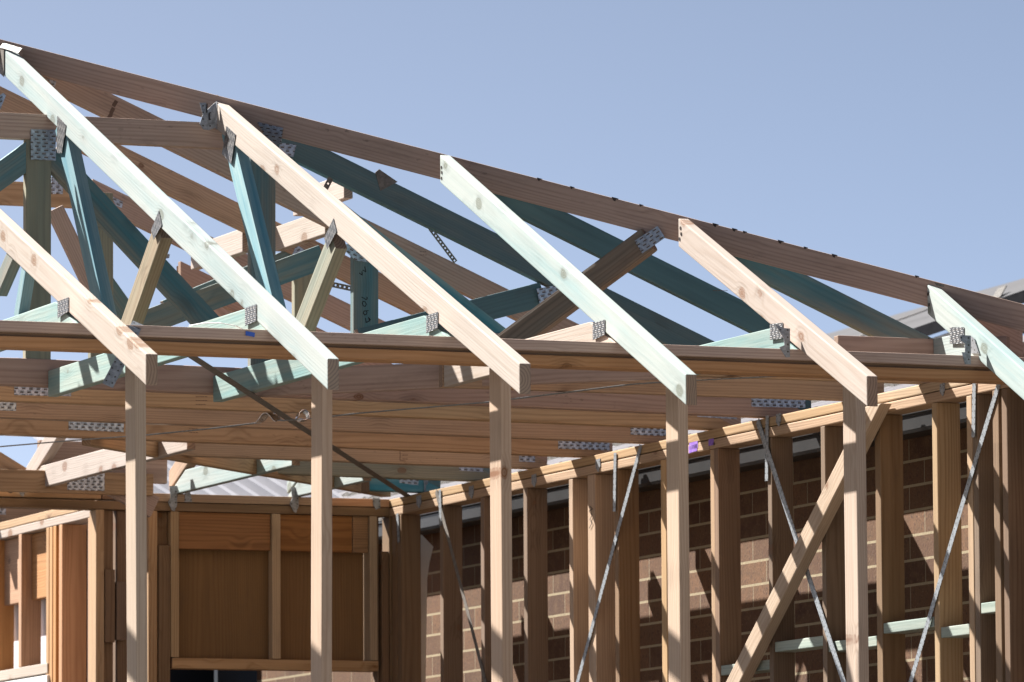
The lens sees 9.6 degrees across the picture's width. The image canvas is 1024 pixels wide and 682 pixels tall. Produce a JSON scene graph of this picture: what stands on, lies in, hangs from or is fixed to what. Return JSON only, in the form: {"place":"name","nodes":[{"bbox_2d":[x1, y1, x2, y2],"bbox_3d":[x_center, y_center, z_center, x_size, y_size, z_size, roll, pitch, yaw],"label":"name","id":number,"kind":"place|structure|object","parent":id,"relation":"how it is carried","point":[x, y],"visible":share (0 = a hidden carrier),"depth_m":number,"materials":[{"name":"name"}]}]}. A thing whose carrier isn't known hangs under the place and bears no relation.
{"place":"outdoors","nodes":[
{"label":"outdoors","id":0,"kind":"place"},
{"bbox_2d":[170,669,213,681],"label":"window","id":1,"kind":"structure","parent":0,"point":[178,675],"depth_m":29.01,"materials":[{"name":"black glass"}]},
{"bbox_2d":[0,0,1023,466],"label":"sky","id":2,"kind":"structure","parent":0,"point":[888,134],"materials":[{"name":"blue"}]},
{"bbox_2d":[827,278,1023,339],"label":"tiled roof house","id":3,"kind":"structure","parent":0,"point":[921,320],"depth_m":33.51,"materials":[{"name":"metal"}]},
{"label":"floor","id":4,"kind":"structure","parent":0,"visible":0},
{"bbox_2d":[0,500,113,681],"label":"room frame","id":5,"kind":"object","parent":4,"relation":"on","point":[43,555],"visible":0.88,"depth_m":26.16,"materials":[{"name":"brown wood"}]},
{"bbox_2d":[8,675,49,681],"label":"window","id":6,"kind":"structure","parent":5,"relation":"attached to","point":[45,678],"depth_m":26.22,"materials":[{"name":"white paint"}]},
{"bbox_2d":[0,508,87,528],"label":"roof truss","id":7,"kind":"object","parent":5,"relation":"on","point":[7,514],"visible":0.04,"depth_m":27.00,"materials":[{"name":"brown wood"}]},
{"bbox_2d":[14,529,87,681],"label":"wall wrap","id":8,"kind":"object","parent":5,"relation":"attached to","point":[43,633],"depth_m":26.59,"materials":[{"name":"white plastic"}]},
{"bbox_2d":[0,492,392,681],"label":"back wall frame","id":9,"kind":"object","parent":4,"relation":"on","point":[228,582],"visible":0.88,"depth_m":25.45,"materials":[{"name":"brown wood"}]},
{"bbox_2d":[19,437,194,496],"bbox_3d":[-1.635,0.325,24.261,0.111,0.445,2.055,2,-7,-22],"label":"jack truss","id":10,"kind":"object","parent":9,"relation":"on","point":[95,463],"visible":0.47,"depth_m":24.54,"materials":[{"name":"brown wood"}]},
{"bbox_2d":[0,440,166,516],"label":"jack truss","id":11,"kind":"object","parent":10,"relation":"attached to","point":[15,476],"visible":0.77,"depth_m":25.05,"materials":[{"name":"brown wood"}]},
{"bbox_2d":[82,266,390,496],"bbox_3d":[-1.043,0.148,24.454,0.040,0.768,2.871,-3,-7,23],"label":"hip truss","id":12,"kind":"object","parent":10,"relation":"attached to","point":[247,466],"visible":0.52,"depth_m":24.16,"materials":[{"name":"brown wood"}]},
{"bbox_2d":[168,459,299,510],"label":"jack truss","id":13,"kind":"object","parent":9,"relation":"on","point":[185,478],"visible":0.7,"depth_m":25.03,"materials":[{"name":"green wood"}]},
{"bbox_2d":[287,477,370,512],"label":"jack truss","id":14,"kind":"object","parent":9,"relation":"on","point":[296,490],"visible":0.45,"depth_m":25.43,"materials":[{"name":"green wood"}]},
{"bbox_2d":[0,320,1023,681],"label":"front wall frame","id":15,"kind":"object","parent":4,"relation":"on","point":[266,344],"visible":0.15,"depth_m":19.35,"materials":[{"name":"brown wood"}]},
{"bbox_2d":[0,209,157,384],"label":"jack truss","id":16,"kind":"object","parent":15,"relation":"on","point":[106,327],"visible":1,"depth_m":19.03,"materials":[{"name":"brown wood"}]},
{"bbox_2d":[103,321,141,387],"bbox_3d":[-1.197,0.034,18.898,0.041,0.244,0.036,24,-30,1],"label":"strap tail","id":17,"kind":"object","parent":15,"relation":"hanging from","point":[114,372],"visible":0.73,"depth_m":18.87},
{"bbox_2d":[0,43,338,396],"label":"jack truss","id":18,"kind":"object","parent":15,"relation":"on","point":[77,131],"visible":0.88,"depth_m":20.37,"materials":[{"name":"green wood"}]},
{"bbox_2d":[187,356,410,496],"bbox_3d":[-0.733,0.351,22.692,0.038,0.002,5.772,-1,-6,6],"label":"ceiling strap","id":19,"kind":"object","parent":18,"relation":"attached to","point":[235,384],"visible":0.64,"depth_m":21.86,"materials":[{"name":"silver metal"}]},
{"bbox_2d":[189,323,254,336],"bbox_3d":[-0.903,-0.036,19.055,0.203,0.047,0.046,2,-7,-22],"label":"packing strip","id":20,"kind":"object","parent":15,"relation":"on","point":[251,334],"visible":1,"depth_m":19.07,"materials":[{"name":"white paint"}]},
{"bbox_2d":[200,101,530,401],"bbox_3d":[-0.526,-0.338,20.131,0.117,1.297,2.896,2,-7,-22],"label":"jack truss","id":21,"kind":"object","parent":15,"relation":"on","point":[245,141],"visible":0.82,"depth_m":20.49,"materials":[{"name":"brown wood"}]},
{"bbox_2d":[440,155,696,404],"bbox_3d":[0.163,-0.220,20.018,0.042,1.055,2.111,2,-7,-22],"label":"jack truss","id":22,"kind":"object","parent":15,"relation":"on","point":[613,322],"visible":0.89,"depth_m":19.93,"materials":[{"name":"green wood"}]},
{"bbox_2d":[679,219,877,406],"bbox_3d":[0.823,-0.105,19.962,0.113,0.772,1.486,2,-7,-22],"label":"jack truss","id":23,"kind":"object","parent":15,"relation":"on","point":[791,327],"visible":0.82,"depth_m":19.94,"materials":[{"name":"brown wood"}]},
{"bbox_2d":[927,285,1023,399],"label":"jack truss","id":24,"kind":"object","parent":15,"relation":"on","point":[968,337],"visible":0.92,"depth_m":20.04,"materials":[{"name":"green wood"}]},
{"bbox_2d":[384,382,1023,681],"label":"wall frame","id":25,"kind":"object","parent":4,"relation":"on","point":[993,630],"visible":0.9,"depth_m":22.10,"materials":[{"name":"brown wood"}]},
{"bbox_2d":[0,177,612,457],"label":"roof truss","id":26,"kind":"object","parent":25,"relation":"on","point":[336,310],"visible":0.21,"depth_m":23.32,"materials":[{"name":"brown wood"}]},
{"bbox_2d":[191,230,247,269],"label":"timber block","id":27,"kind":"structure","parent":26,"relation":"attached to","point":[233,244],"depth_m":22.85,"materials":[{"name":"brown wood"}]},
{"bbox_2d":[0,86,665,443],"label":"roof truss","id":28,"kind":"object","parent":25,"relation":"on","point":[195,195],"visible":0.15,"depth_m":22.70,"materials":[{"name":"brown wood"}]},
{"bbox_2d":[275,217,327,251],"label":"timber block","id":29,"kind":"structure","parent":28,"relation":"attached to","point":[297,232],"depth_m":22.51,"materials":[{"name":"brown wood"}]},
{"bbox_2d":[293,180,352,215],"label":"timber block","id":30,"kind":"structure","parent":28,"relation":"attached to","point":[341,193],"depth_m":22.33,"materials":[{"name":"brown wood"}]},
{"bbox_2d":[157,254,546,469],"bbox_3d":[-0.629,0.088,24.113,1.642,0.810,0.090,2,-7,-22],"label":"roof truss","id":31,"kind":"object","parent":25,"relation":"on","point":[193,278],"visible":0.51,"depth_m":24.05,"materials":[{"name":"brown wood"}]},
{"bbox_2d":[0,50,740,430],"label":"roof truss","id":32,"kind":"object","parent":25,"relation":"on","point":[362,274],"visible":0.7,"depth_m":22.14,"materials":[{"name":"brown wood"}]},
{"bbox_2d":[332,282,349,290],"bbox_3d":[-0.638,-0.203,22.415,0.142,0.020,0.001,12,-10,-20],"label":"perforated strap","id":33,"kind":"object","parent":32,"relation":"attached to","point":[341,287],"visible":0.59,"depth_m":22.42,"materials":[{"name":"silver metal"}]},
{"bbox_2d":[0,39,1023,397],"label":"hip truss","id":34,"kind":"object","parent":32,"relation":"attached to","point":[652,227],"visible":0.74,"depth_m":20.94,"materials":[{"name":"brown wood"}]},
{"bbox_2d":[278,461,489,481],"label":"roof truss","id":35,"kind":"object","parent":25,"relation":"on","point":[432,473],"visible":0.26,"depth_m":24.80,"materials":[{"name":"brown wood"}]},
{"bbox_2d":[0,376,768,446],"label":"roof truss","id":36,"kind":"object","parent":25,"relation":"on","point":[273,416],"visible":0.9,"depth_m":21.99,"materials":[{"name":"brown wood"}]},
{"bbox_2d":[355,478,440,492],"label":"roof truss","id":37,"kind":"object","parent":25,"relation":"on","point":[406,486],"visible":0.38,"depth_m":25.43,"materials":[{"name":"blue wood"}]},
{"bbox_2d":[0,93,810,418],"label":"roof truss","id":38,"kind":"object","parent":25,"relation":"on","point":[34,159],"visible":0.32,"depth_m":21.64,"materials":[{"name":"teal wood"}]},
{"bbox_2d":[324,177,332,189],"bbox_3d":[-0.648,-0.555,21.570,0.020,0.045,0.001,32,-16,-16],"label":"perforated strap","id":39,"kind":"object","parent":38,"relation":"attached to","point":[329,181],"visible":0.84,"depth_m":21.57,"materials":[{"name":"silver metal"}]},
{"bbox_2d":[428,229,456,262],"bbox_3d":[-0.249,-0.346,22.045,0.017,0.154,0.001,-40,9,-21],"label":"perforated strap","id":40,"kind":"object","parent":38,"relation":"attached to","point":[444,246],"visible":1,"depth_m":22.05,"materials":[{"name":"silver metal"}]},
{"bbox_2d":[435,490,486,681],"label":"brace strap","id":41,"kind":"object","parent":25,"relation":"attached to","point":[462,594],"visible":1,"depth_m":24.88,"materials":[{"name":"silver metal"}]},
{"bbox_2d":[576,444,641,681],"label":"brace strap","id":42,"kind":"object","parent":25,"relation":"attached to","point":[609,562],"visible":1,"depth_m":23.44,"materials":[{"name":"silver metal"}]},
{"bbox_2d":[439,193,883,400],"bbox_3d":[0.529,-0.189,21.307,1.669,0.756,0.036,2,-7,-22],"label":"side jack truss","id":43,"kind":"object","parent":25,"relation":"on","point":[658,272],"visible":0.52,"depth_m":21.30,"materials":[{"name":"teal wood"}]},
{"bbox_2d":[756,418,845,681],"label":"brace strap","id":44,"kind":"object","parent":25,"relation":"attached to","point":[795,537],"visible":1,"depth_m":21.85,"materials":[{"name":"silver metal"}]},
{"bbox_2d":[726,403,890,681],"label":"diagonal brace","id":45,"kind":"object","parent":25,"relation":"attached to","point":[796,567],"visible":0.9,"depth_m":21.73,"materials":[{"name":"brown wood"}]},
{"bbox_2d":[697,256,932,384],"bbox_3d":[1.046,-0.108,20.823,1.014,0.489,0.036,2,-7,-22],"label":"side jack truss","id":46,"kind":"object","parent":25,"relation":"on","point":[807,290],"visible":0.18,"depth_m":20.82,"materials":[{"name":"teal wood"}]},
{"bbox_2d":[834,320,1023,357],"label":"side jack truss","id":47,"kind":"object","parent":25,"relation":"on","point":[887,344],"visible":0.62,"depth_m":20.30,"materials":[{"name":"brown wood"}]},
{"bbox_2d":[909,384,999,681],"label":"brace strap","id":48,"kind":"object","parent":25,"relation":"attached to","point":[957,520],"visible":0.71,"depth_m":20.64,"materials":[{"name":"silver metal"}]},
{"label":"ground","id":49,"kind":"structure","parent":0,"visible":0},
{"bbox_2d":[33,437,343,681],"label":"corrugated shed","id":50,"kind":"structure","parent":49,"relation":"on","point":[259,486],"depth_m":29.34,"materials":[{"name":"metal"}]},
{"bbox_2d":[257,336,1023,681],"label":"brick house","id":51,"kind":"structure","parent":49,"relation":"on","point":[917,496],"depth_m":23.46,"materials":[{"name":"brown brick"}]},
{"bbox_2d":[421,535,432,681],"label":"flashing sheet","id":52,"kind":"object","parent":51,"relation":"attached to","point":[426,549],"visible":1,"depth_m":25.82,"materials":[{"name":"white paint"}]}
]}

